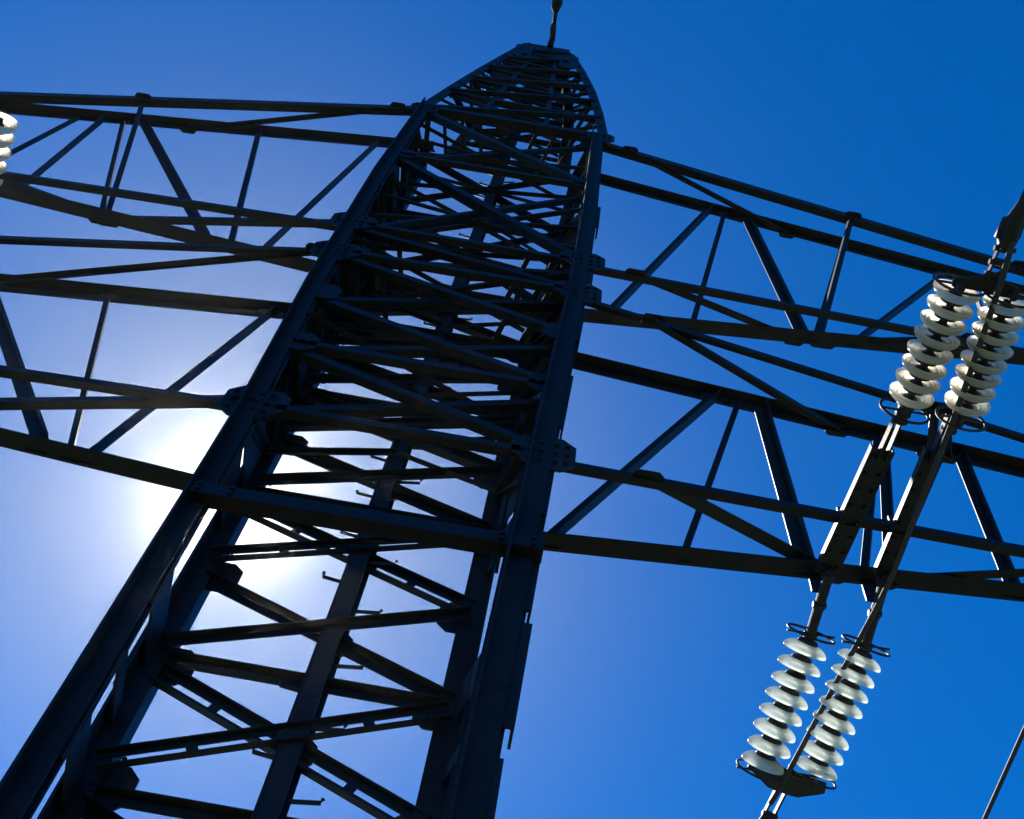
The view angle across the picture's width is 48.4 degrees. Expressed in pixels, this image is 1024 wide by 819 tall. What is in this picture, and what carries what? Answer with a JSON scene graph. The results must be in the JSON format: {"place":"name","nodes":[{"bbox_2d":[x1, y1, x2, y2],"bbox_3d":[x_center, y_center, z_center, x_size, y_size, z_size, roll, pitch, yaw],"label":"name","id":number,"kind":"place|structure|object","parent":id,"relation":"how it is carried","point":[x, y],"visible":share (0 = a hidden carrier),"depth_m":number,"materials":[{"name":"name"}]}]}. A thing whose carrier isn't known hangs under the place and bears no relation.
{"place":"outdoors","nodes":[
{"label":"outdoors","id":0,"kind":"place"},
{"bbox_2d":[0,0,1023,818],"label":"sky","id":1,"kind":"structure","parent":0,"point":[644,685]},
{"bbox_3d":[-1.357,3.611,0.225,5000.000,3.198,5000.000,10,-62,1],"label":"ground","id":2,"kind":"structure","parent":0,"visible":0},
{"bbox_2d":[0,42,1023,818],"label":"lattice tower","id":3,"kind":"structure","parent":2,"relation":"on","point":[348,294],"depth_m":6.87,"materials":[{"name":"metal"}]},
{"bbox_2d":[0,112,18,185],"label":"insulator string","id":4,"kind":"object","parent":3,"relation":"attached to","point":[9,125],"visible":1,"depth_m":9.07,"materials":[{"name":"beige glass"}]},
{"bbox_2d":[547,0,562,46],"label":"ground wire","id":5,"kind":"object","parent":3,"relation":"attached to","point":[556,5],"visible":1,"depth_m":17.14,"materials":[{"name":"metal"}]},
{"bbox_2d":[736,568,835,783],"bbox_3d":[1.636,1.528,6.464,0.289,0.618,1.290,19,-62,-4],"label":"insulator string","id":6,"kind":"object","parent":3,"relation":"attached to","point":[769,745],"visible":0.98,"depth_m":6.48,"materials":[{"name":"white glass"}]},
{"bbox_2d":[747,763,826,818],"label":"yoke plate","id":7,"kind":"object","parent":6,"relation":"attached to","point":[795,785],"visible":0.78,"depth_m":6.54,"materials":[{"name":"black metal"}]},
{"bbox_2d":[788,573,891,789],"bbox_3d":[1.952,1.560,6.452,0.305,0.603,1.298,20,-62,-5],"label":"insulator string","id":8,"kind":"object","parent":3,"relation":"attached to","point":[822,752],"visible":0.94,"depth_m":6.47,"materials":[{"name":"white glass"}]},
{"bbox_2d":[879,272,986,425],"bbox_3d":[2.070,-0.268,5.661,0.261,0.261,0.812,13,-62,-1],"label":"insulator string","id":9,"kind":"object","parent":3,"relation":"attached to","point":[923,371],"visible":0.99,"depth_m":5.61,"materials":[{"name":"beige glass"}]},
{"bbox_2d":[951,190,1023,301],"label":"strain yoke","id":10,"kind":"object","parent":9,"relation":"attached to","point":[1010,227],"visible":0.92,"depth_m":5.40,"materials":[{"name":"black metal"}]},
{"bbox_2d":[768,241,1015,804],"bbox_3d":[2.014,0.769,5.941,0.240,0.428,3.395,15,-62,-2],"label":"jumper cable","id":11,"kind":"object","parent":10,"relation":"hanging from","point":[936,462],"visible":0.99,"depth_m":6.02,"materials":[{"name":"metal"}]},
{"bbox_2d":[935,291,1023,434],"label":"insulator string","id":12,"kind":"object","parent":3,"relation":"attached to","point":[1001,336],"visible":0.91,"depth_m":5.61,"materials":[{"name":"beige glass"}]},
{"bbox_2d":[982,726,1023,818],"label":"power line","id":13,"kind":"object","parent":3,"relation":"attached to","point":[1004,774],"visible":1,"depth_m":5.95,"materials":[{"name":"metal"}]}
]}

